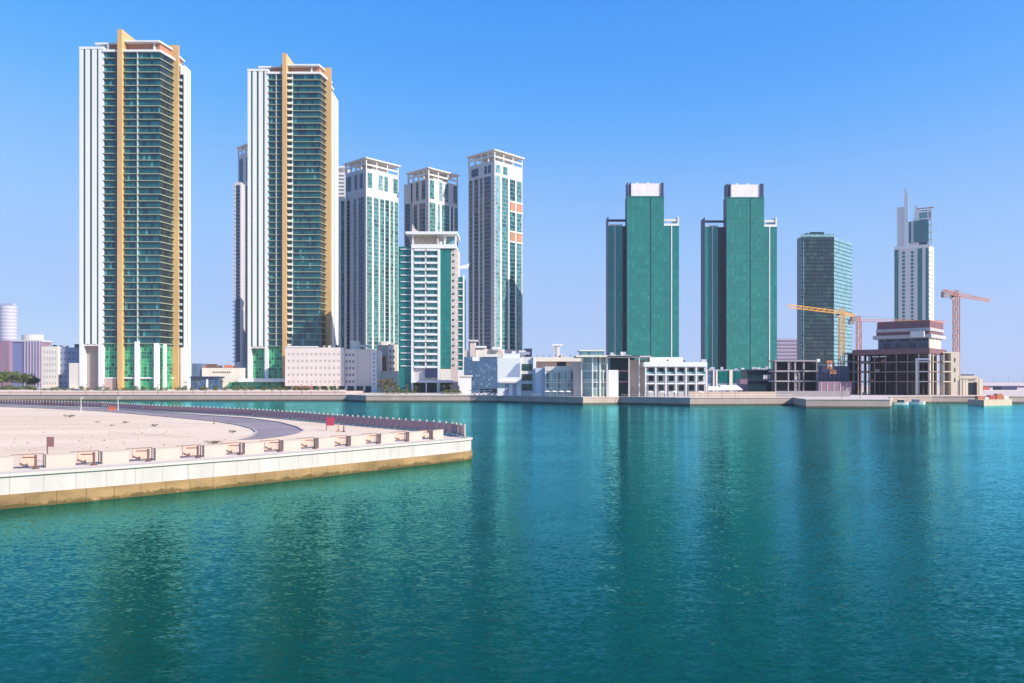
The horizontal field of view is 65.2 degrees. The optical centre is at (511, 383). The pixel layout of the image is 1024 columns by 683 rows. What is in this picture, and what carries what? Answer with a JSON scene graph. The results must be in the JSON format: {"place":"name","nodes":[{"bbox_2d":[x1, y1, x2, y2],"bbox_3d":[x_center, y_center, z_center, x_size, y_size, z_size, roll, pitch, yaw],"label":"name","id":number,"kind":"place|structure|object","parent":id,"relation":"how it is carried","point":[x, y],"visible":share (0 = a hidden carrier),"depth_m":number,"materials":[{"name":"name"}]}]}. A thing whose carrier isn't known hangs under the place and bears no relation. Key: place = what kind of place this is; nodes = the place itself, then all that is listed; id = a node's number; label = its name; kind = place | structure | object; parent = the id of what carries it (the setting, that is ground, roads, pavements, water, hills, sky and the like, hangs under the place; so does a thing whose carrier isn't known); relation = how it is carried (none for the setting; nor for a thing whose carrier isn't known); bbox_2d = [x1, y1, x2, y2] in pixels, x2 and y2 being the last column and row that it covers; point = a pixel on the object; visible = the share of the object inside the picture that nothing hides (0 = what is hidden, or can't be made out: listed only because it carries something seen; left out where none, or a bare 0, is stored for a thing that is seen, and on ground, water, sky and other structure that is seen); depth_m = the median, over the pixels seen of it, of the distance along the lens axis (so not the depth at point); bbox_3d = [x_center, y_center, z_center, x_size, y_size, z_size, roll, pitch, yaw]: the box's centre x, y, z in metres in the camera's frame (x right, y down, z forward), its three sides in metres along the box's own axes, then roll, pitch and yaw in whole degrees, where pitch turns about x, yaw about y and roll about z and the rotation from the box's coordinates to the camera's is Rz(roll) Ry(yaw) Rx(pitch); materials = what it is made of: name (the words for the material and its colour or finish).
{"place":"outdoors","nodes":[
{"label":"outdoors","id":0,"kind":"place"},
{"bbox_2d":[0,303,17,386],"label":"round tower","id":1,"kind":"structure","parent":0,"point":[8,323],"depth_m":1386.42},
{"bbox_2d":[12,335,51,387],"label":"mauve block","id":2,"kind":"structure","parent":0,"point":[26,354],"depth_m":1250.00,"materials":[{"name":"purple concrete"}]},
{"bbox_2d":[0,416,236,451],"bbox_3d":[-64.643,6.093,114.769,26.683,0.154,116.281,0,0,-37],"label":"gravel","id":3,"kind":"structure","parent":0,"point":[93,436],"depth_m":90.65,"materials":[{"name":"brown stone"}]},
{"bbox_2d":[79,29,190,389],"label":"sail tower","id":4,"kind":"structure","parent":0,"point":[134,212],"depth_m":500.00,"materials":[{"name":"white glass"}]},
{"bbox_2d":[0,405,301,439],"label":"road","id":5,"kind":"structure","parent":0,"point":[266,429],"depth_m":127.46,"materials":[{"name":"asphalt"}]},
{"bbox_2d":[0,437,457,472],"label":"promenade pavement","id":6,"kind":"structure","parent":0,"point":[81,465],"depth_m":66.81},
{"bbox_2d":[0,456,13,470],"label":"parapet block","id":7,"kind":"structure","parent":6,"relation":"on","point":[6,462],"depth_m":56.96,"materials":[{"name":"concrete"}]},
{"bbox_2d":[11,453,43,466],"bbox_3d":[-35.370,5.618,58.423,2.050,1.040,0.150,0,0,-42],"label":"rail frame","id":8,"kind":"object","parent":6,"relation":"on","point":[26,462],"visible":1,"depth_m":58.42,"materials":[{"name":"beige concrete"}]},
{"bbox_2d":[22,455,38,468],"bbox_3d":[-34.768,5.638,57.791,1.140,1.000,0.480,0,0,-11],"label":"mooring post","id":9,"kind":"object","parent":6,"relation":"on","point":[35,462],"visible":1,"depth_m":57.78,"materials":[{"name":"brown metal"}]},
{"bbox_2d":[44,452,75,467],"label":"parapet block","id":10,"kind":"structure","parent":6,"relation":"on","point":[60,459],"depth_m":59.27,"materials":[{"name":"concrete"}]},
{"bbox_2d":[70,450,98,463],"bbox_3d":[-32.572,5.618,60.971,0.150,1.040,2.050,0,0,43],"label":"rail frame","id":11,"kind":"object","parent":6,"relation":"on","point":[84,458],"visible":0.97,"depth_m":61.02,"materials":[{"name":"beige concrete"}]},
{"bbox_2d":[100,449,129,463],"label":"parapet block","id":12,"kind":"structure","parent":6,"relation":"on","point":[113,456],"depth_m":61.92,"materials":[{"name":"concrete"}]},
{"bbox_2d":[127,447,151,459],"bbox_3d":[-29.806,5.618,63.929,0.150,1.040,2.050,0,0,43],"label":"rail frame","id":13,"kind":"object","parent":6,"relation":"on","point":[139,455],"visible":0.97,"depth_m":63.96,"materials":[{"name":"beige concrete"}]},
{"bbox_2d":[136,449,151,461],"bbox_3d":[-29.155,5.638,63.347,1.140,1.000,0.480,0,0,-15],"label":"mooring post","id":14,"kind":"object","parent":6,"relation":"on","point":[148,455],"visible":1,"depth_m":63.35,"materials":[{"name":"brown metal"}]},
{"bbox_2d":[153,447,179,459],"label":"parapet block","id":15,"kind":"structure","parent":6,"relation":"on","point":[164,453],"depth_m":64.87,"materials":[{"name":"concrete"}]},
{"bbox_2d":[180,444,200,456],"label":"rail frame","id":16,"kind":"object","parent":6,"relation":"on","point":[189,452],"visible":0.99,"depth_m":66.92,"materials":[{"name":"beige concrete"}]},
{"bbox_2d":[201,444,226,456],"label":"parapet block","id":17,"kind":"structure","parent":6,"relation":"on","point":[212,450],"depth_m":67.85,"materials":[{"name":"concrete"}]},
{"bbox_2d":[220,442,240,453],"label":"rail frame","id":18,"kind":"object","parent":6,"relation":"on","point":[230,449],"visible":0.71,"depth_m":69.80,"materials":[{"name":"beige concrete"}]},
{"bbox_2d":[242,441,263,453],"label":"parapet block","id":19,"kind":"structure","parent":6,"relation":"on","point":[251,447],"depth_m":70.70,"materials":[{"name":"concrete"}]},
{"bbox_2d":[262,439,279,450],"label":"rail frame","id":20,"kind":"object","parent":6,"relation":"on","point":[268,445],"visible":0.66,"depth_m":72.83,"materials":[{"name":"beige concrete"}]},
{"bbox_2d":[269,441,281,451],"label":"mooring post","id":21,"kind":"object","parent":6,"relation":"on","point":[279,446],"visible":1,"depth_m":72.40,"materials":[{"name":"brown metal"}]},
{"bbox_2d":[280,439,300,450],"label":"parapet block","id":22,"kind":"structure","parent":6,"relation":"on","point":[290,444],"depth_m":73.98,"materials":[{"name":"concrete"}]},
{"bbox_2d":[297,437,313,447],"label":"rail frame","id":23,"kind":"object","parent":6,"relation":"on","point":[304,443],"visible":0.77,"depth_m":76.18,"materials":[{"name":"beige concrete"}]},
{"bbox_2d":[316,437,334,447],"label":"parapet block","id":24,"kind":"structure","parent":6,"relation":"on","point":[323,442],"depth_m":77.16,"materials":[{"name":"concrete"}]},
{"bbox_2d":[330,435,346,444],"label":"rail frame","id":25,"kind":"object","parent":6,"relation":"on","point":[338,441],"visible":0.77,"depth_m":79.42,"materials":[{"name":"brown metal"}]},
{"bbox_2d":[349,435,365,445],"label":"parapet block","id":26,"kind":"structure","parent":6,"relation":"on","point":[357,439],"depth_m":80.42,"materials":[{"name":"concrete"}]},
{"bbox_2d":[365,433,376,442],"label":"rail frame","id":27,"kind":"object","parent":6,"relation":"on","point":[369,438],"visible":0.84,"depth_m":82.61,"materials":[{"name":"brown metal"}]},
{"bbox_2d":[379,433,394,442],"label":"parapet block","id":28,"kind":"structure","parent":6,"relation":"on","point":[386,437],"depth_m":83.59,"materials":[{"name":"concrete"}]},
{"bbox_2d":[391,431,404,439],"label":"rail frame","id":29,"kind":"object","parent":6,"relation":"on","point":[398,436],"visible":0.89,"depth_m":85.86,"materials":[{"name":"brown metal"}]},
{"bbox_2d":[408,431,422,440],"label":"parapet block","id":30,"kind":"structure","parent":6,"relation":"on","point":[414,435],"depth_m":86.87,"materials":[{"name":"concrete"}]},
{"bbox_2d":[417,429,429,438],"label":"rail frame","id":31,"kind":"object","parent":6,"relation":"on","point":[424,433],"visible":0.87,"depth_m":89.18,"materials":[{"name":"brown metal"}]},
{"bbox_2d":[430,429,443,438],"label":"parapet block","id":32,"kind":"structure","parent":6,"relation":"on","point":[438,434],"depth_m":89.77,"materials":[{"name":"concrete"}]},
{"bbox_2d":[0,405,463,467],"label":"promenade ground","id":33,"kind":"structure","parent":0,"point":[40,419],"depth_m":103.58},
{"bbox_2d":[47,437,53,453],"bbox_3d":[-36.640,5.175,63.484,0.568,1.950,0.120,0,0,0],"label":"sign board","id":34,"kind":"object","parent":33,"relation":"on","point":[50,441],"visible":0.79,"depth_m":63.42,"materials":[{"name":"brown metal"}]},
{"bbox_2d":[14,433,181,451],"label":"tyre track","id":35,"kind":"structure","parent":33,"relation":"on","point":[90,440],"depth_m":86.97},
{"bbox_2d":[30,433,220,451],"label":"tyre track","id":36,"kind":"structure","parent":33,"relation":"on","point":[110,439],"depth_m":85.45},
{"bbox_2d":[0,406,256,440],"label":"road kerb","id":37,"kind":"structure","parent":33,"relation":"on","point":[255,431],"depth_m":137.45,"materials":[{"name":"concrete"}]},
{"bbox_2d":[8,405,304,441],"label":"road kerb","id":38,"kind":"structure","parent":33,"relation":"on","point":[300,432],"depth_m":127.60,"materials":[{"name":"concrete"}]},
{"bbox_2d":[0,404,472,508],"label":"sea wall","id":39,"kind":"structure","parent":33,"relation":"on","point":[43,487],"depth_m":64.75,"materials":[{"name":"concrete"}]},
{"bbox_2d":[0,399,465,436],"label":"glass fence","id":40,"kind":"object","parent":39,"relation":"on","point":[451,427],"visible":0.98,"depth_m":141.14,"materials":[{"name":"glass"}]},
{"bbox_2d":[326,417,333,430],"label":"sign board","id":41,"kind":"object","parent":33,"relation":"on","point":[329,421],"visible":1,"depth_m":105.75,"materials":[{"name":"red metal"}]},
{"bbox_2d":[229,53,337,388],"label":"sail tower","id":42,"kind":"structure","parent":0,"point":[292,203],"depth_m":530.00,"materials":[{"name":"white glass"}]},
{"bbox_2d":[377,342,397,391],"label":"cream house","id":43,"kind":"structure","parent":0,"point":[389,360],"depth_m":538.00,"materials":[{"name":"beige concrete"}]},
{"bbox_2d":[398,224,468,392],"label":"balcony tower","id":44,"kind":"structure","parent":0,"point":[431,315],"depth_m":485.20,"materials":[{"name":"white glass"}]},
{"bbox_2d":[464,340,502,393],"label":"blue glass block","id":45,"kind":"structure","parent":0,"point":[480,365],"depth_m":455.00,"materials":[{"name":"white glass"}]},
{"bbox_2d":[0,384,1023,682],"bbox_3d":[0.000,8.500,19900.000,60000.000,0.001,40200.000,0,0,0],"label":"water","id":46,"kind":"structure","parent":0,"point":[642,544],"depth_m":38.53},
{"bbox_2d":[892,399,907,404],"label":"moored boat","id":47,"kind":"object","parent":46,"relation":"on","point":[900,402],"visible":0.79,"depth_m":331.22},
{"bbox_2d":[908,399,924,403],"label":"moored boat","id":48,"kind":"object","parent":46,"relation":"on","point":[915,401],"visible":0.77,"depth_m":335.20,"materials":[{"name":"white plastic"}]},
{"bbox_2d":[968,398,1011,405],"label":"jetty","id":49,"kind":"object","parent":46,"relation":"in","point":[987,402],"visible":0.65,"depth_m":316.91,"materials":[{"name":"concrete"}]},
{"bbox_2d":[975,394,1008,398],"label":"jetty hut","id":50,"kind":"object","parent":49,"relation":"on","point":[997,396],"visible":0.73,"depth_m":323.74,"materials":[{"name":"orange paint"}]},
{"bbox_2d":[0,395,1023,405],"bbox_3d":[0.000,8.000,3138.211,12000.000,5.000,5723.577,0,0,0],"label":"quay ground","id":51,"kind":"structure","parent":0,"point":[642,400],"depth_m":352.00,"materials":[{"name":"concrete"}]},
{"bbox_2d":[0,394,1023,399],"bbox_3d":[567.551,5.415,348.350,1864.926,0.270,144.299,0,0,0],"label":"quay kerb","id":52,"kind":"structure","parent":51,"relation":"on","point":[890,397],"depth_m":350.09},
{"bbox_2d":[621,394,671,396],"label":"quay railing","id":53,"kind":"object","parent":52,"relation":"on","point":[648,394],"visible":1,"depth_m":326.45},
{"bbox_2d":[1,399,1023,408],"bbox_3d":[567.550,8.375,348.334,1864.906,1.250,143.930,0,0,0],"label":"quay tide band","id":54,"kind":"object","parent":51,"relation":"attached to","point":[873,407],"visible":0.5,"depth_m":370.67,"materials":[{"name":"concrete"}]},
{"bbox_2d":[0,385,1023,398],"bbox_3d":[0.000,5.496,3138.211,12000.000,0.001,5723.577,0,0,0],"label":"quay pavement","id":55,"kind":"structure","parent":0,"point":[1017,392],"depth_m":418.76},
{"bbox_2d":[41,344,78,388],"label":"cream office","id":56,"kind":"structure","parent":55,"relation":"on","point":[59,366],"depth_m":620.00,"materials":[{"name":"concrete"}]},
{"bbox_2d":[0,389,345,390],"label":"terrace","id":57,"kind":"structure","parent":55,"relation":"on","point":[169,390],"depth_m":501.80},
{"bbox_2d":[0,371,10,389],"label":"shore tree","id":58,"kind":"object","parent":57,"relation":"on","point":[5,376],"visible":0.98,"depth_m":518.40,"materials":[{"name":"green plant"}]},
{"bbox_2d":[9,371,31,389],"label":"shore tree","id":59,"kind":"object","parent":57,"relation":"on","point":[17,377],"visible":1,"depth_m":514.74,"materials":[{"name":"green plant"}]},
{"bbox_2d":[17,373,36,383],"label":"shore tree","id":60,"kind":"object","parent":57,"relation":"on","point":[32,378],"visible":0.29,"depth_m":527.56,"materials":[{"name":"green plant"}]},
{"bbox_2d":[28,377,40,384],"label":"shore tree","id":61,"kind":"object","parent":57,"relation":"on","point":[36,379],"visible":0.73,"depth_m":539.00,"materials":[{"name":"green plant"}]},
{"bbox_2d":[0,391,365,393],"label":"retaining wall","id":62,"kind":"structure","parent":55,"relation":"on","point":[175,392],"depth_m":448.00,"materials":[{"name":"grey stone"}]},
{"bbox_2d":[190,376,224,389],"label":"glass pavilion","id":63,"kind":"structure","parent":55,"relation":"on","point":[210,381],"depth_m":505.00,"materials":[{"name":"glass"}]},
{"bbox_2d":[192,364,247,388],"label":"shop hall","id":64,"kind":"structure","parent":55,"relation":"on","point":[230,373],"depth_m":528.00,"materials":[{"name":"beige stone"}]},
{"bbox_2d":[233,182,244,367],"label":"side wing","id":65,"kind":"structure","parent":55,"relation":"on","point":[239,275],"depth_m":752.00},
{"bbox_2d":[236,143,247,367],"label":"slim tower","id":66,"kind":"structure","parent":55,"relation":"on","point":[243,168],"depth_m":768.11,"materials":[{"name":"white glass"}]},
{"bbox_2d":[285,341,381,392],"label":"podium block","id":67,"kind":"structure","parent":55,"relation":"on","point":[354,367],"depth_m":508.00,"materials":[{"name":"white concrete"}]},
{"bbox_2d":[338,198,346,347],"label":"side wing","id":68,"kind":"structure","parent":55,"relation":"on","point":[342,272],"depth_m":655.00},
{"bbox_2d":[338,166,349,197],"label":"background tower","id":69,"kind":"structure","parent":55,"relation":"on","point":[341,181],"depth_m":899.38,"materials":[{"name":"white concrete"}]},
{"bbox_2d":[343,157,400,349],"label":"residential tower","id":70,"kind":"structure","parent":55,"relation":"on","point":[371,190],"depth_m":650.31,"materials":[{"name":"white glass"}]},
{"bbox_2d":[404,185,410,246],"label":"side wing","id":71,"kind":"structure","parent":55,"relation":"on","point":[407,210],"depth_m":664.00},
{"bbox_2d":[406,167,459,246],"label":"residential tower","id":72,"kind":"structure","parent":55,"relation":"on","point":[434,199],"depth_m":659.68,"materials":[{"name":"white glass"}]},
{"bbox_2d":[459,375,472,393],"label":"kiosk","id":73,"kind":"object","parent":55,"relation":"on","point":[465,384],"visible":0.93,"depth_m":440.00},
{"bbox_2d":[466,149,524,357],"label":"residential tower","id":74,"kind":"structure","parent":55,"relation":"on","point":[495,233],"depth_m":650.84,"materials":[{"name":"white glass"}]},
{"bbox_2d":[497,349,535,395],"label":"white hall","id":75,"kind":"structure","parent":55,"relation":"on","point":[515,374],"depth_m":372.00,"materials":[{"name":"concrete"}]},
{"bbox_2d":[505,384,508,394],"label":"door","id":76,"kind":"structure","parent":75,"relation":"in","point":[506,385],"depth_m":371.91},
{"bbox_2d":[512,384,515,395],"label":"door","id":77,"kind":"structure","parent":75,"relation":"in","point":[513,385],"depth_m":371.91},
{"bbox_2d":[522,364,531,370],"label":"window","id":78,"kind":"structure","parent":75,"relation":"in","point":[525,367],"depth_m":372.82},
{"bbox_2d":[522,374,531,380],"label":"window","id":79,"kind":"structure","parent":75,"relation":"in","point":[525,377],"depth_m":372.82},
{"bbox_2d":[522,384,531,390],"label":"window","id":80,"kind":"structure","parent":75,"relation":"in","point":[525,387],"depth_m":372.82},
{"bbox_2d":[535,367,572,395],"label":"glass restaurant","id":81,"kind":"structure","parent":55,"relation":"on","point":[550,379],"depth_m":362.00,"materials":[{"name":"blue glass"}]},
{"bbox_2d":[552,344,562,356],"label":"white pylon","id":82,"kind":"object","parent":55,"relation":"on","point":[557,349],"visible":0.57,"depth_m":520.00,"materials":[{"name":"concrete"}]},
{"bbox_2d":[573,350,639,396],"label":"curved pavilion","id":83,"kind":"structure","parent":55,"relation":"on","point":[593,376],"depth_m":348.28,"materials":[{"name":"white glass"}]},
{"bbox_2d":[610,356,650,396],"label":"pergola","id":84,"kind":"object","parent":55,"relation":"on","point":[629,369],"visible":0.7,"depth_m":357.00,"materials":[{"name":"white concrete"}]},
{"bbox_2d":[640,357,706,396],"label":"white arcade","id":85,"kind":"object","parent":55,"relation":"on","point":[680,376],"visible":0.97,"depth_m":350.00,"materials":[{"name":"paint"}]},
{"bbox_2d":[707,386,721,389],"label":"white tent","id":86,"kind":"object","parent":55,"relation":"on","point":[713,388],"visible":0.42,"depth_m":362.98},
{"bbox_2d":[707,367,743,391],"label":"tower podium","id":87,"kind":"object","parent":55,"relation":"on","point":[721,376],"visible":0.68,"depth_m":473.70,"materials":[{"name":"white glass"}]},
{"bbox_2d":[719,385,742,389],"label":"white tent","id":88,"kind":"object","parent":55,"relation":"on","point":[729,387],"visible":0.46,"depth_m":370.39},
{"bbox_2d":[701,183,776,369],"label":"green tower","id":89,"kind":"structure","parent":55,"relation":"on","point":[738,289],"depth_m":640.00,"materials":[{"name":"glass"}]},
{"bbox_2d":[737,367,772,391],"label":"dark hall","id":90,"kind":"structure","parent":55,"relation":"on","point":[754,379],"depth_m":433.00,"materials":[{"name":"glass"}]},
{"bbox_2d":[690,391,849,396],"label":"quay hoarding","id":91,"kind":"object","parent":55,"relation":"on","point":[787,393],"visible":1,"depth_m":347.00,"materials":[{"name":"beige stone"}]},
{"bbox_2d":[769,360,816,391],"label":"concrete frame","id":92,"kind":"object","parent":55,"relation":"on","point":[794,375],"visible":0.81,"depth_m":417.00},
{"bbox_2d":[786,304,856,365],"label":"tower crane","id":93,"kind":"object","parent":55,"relation":"on","point":[852,318],"visible":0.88,"depth_m":428.78,"materials":[{"name":"metal"}]},
{"bbox_2d":[816,359,851,394],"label":"building","id":94,"kind":"structure","parent":55,"relation":"on","point":[833,378],"depth_m":403.80,"materials":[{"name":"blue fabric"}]},
{"bbox_2d":[842,353,873,394],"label":"column frame","id":95,"kind":"object","parent":55,"relation":"on","point":[850,359],"visible":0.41,"depth_m":418.00,"materials":[{"name":"concrete"}]},
{"bbox_2d":[848,316,946,392],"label":"tower crane","id":96,"kind":"object","parent":55,"relation":"on","point":[858,327],"visible":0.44,"depth_m":468.89,"materials":[{"name":"metal"}]},
{"bbox_2d":[852,320,945,394],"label":"unfinished building","id":97,"kind":"structure","parent":55,"relation":"on","point":[906,366],"depth_m":398.12,"materials":[{"name":"concrete"}]},
{"bbox_2d":[894,188,933,355],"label":"spire tower","id":98,"kind":"structure","parent":55,"relation":"on","point":[914,280],"depth_m":899.76,"materials":[{"name":"white concrete"}]},
{"bbox_2d":[938,352,958,394],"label":"stair core","id":99,"kind":"object","parent":55,"relation":"on","point":[950,373],"visible":0.88,"depth_m":398.00,"materials":[{"name":"concrete"}]},
{"bbox_2d":[941,289,990,375],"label":"tower crane","id":100,"kind":"object","parent":55,"relation":"on","point":[945,293],"visible":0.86,"depth_m":403.96,"materials":[{"name":"metal"}]},
{"bbox_2d":[959,374,982,394],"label":"site block","id":101,"kind":"structure","parent":55,"relation":"on","point":[970,384],"depth_m":398.85,"materials":[{"name":"concrete"}]},
{"bbox_2d":[968,383,976,394],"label":"doorway","id":102,"kind":"structure","parent":101,"relation":"in","point":[972,387],"depth_m":398.81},
{"bbox_2d":[983,386,1016,389],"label":"shore sheds","id":103,"kind":"object","parent":55,"relation":"on","point":[1003,388],"visible":0.64,"depth_m":700.00,"materials":[{"name":"metal"}]},
{"bbox_2d":[983,377,1023,387],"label":"road bridge","id":104,"kind":"structure","parent":55,"relation":"on","point":[1008,383],"depth_m":1200.00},
{"bbox_2d":[0,0,1023,383],"label":"sky","id":105,"kind":"structure","parent":0,"point":[838,108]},
{"bbox_2d":[536,354,580,367],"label":"beige terrace","id":106,"kind":"structure","parent":0,"point":[561,360],"depth_m":388.71,"materials":[{"name":"concrete"}]},
{"bbox_2d":[606,182,678,369],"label":"green tower","id":107,"kind":"structure","parent":0,"point":[642,281],"depth_m":600.00,"materials":[{"name":"glass"}]},
{"bbox_2d":[777,338,796,359],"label":"lilac block","id":108,"kind":"structure","parent":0,"point":[786,348],"depth_m":1100.00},
{"bbox_2d":[797,232,851,381],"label":"office tower","id":109,"kind":"structure","parent":0,"point":[824,270],"depth_m":700.00,"materials":[{"name":"green glass"}]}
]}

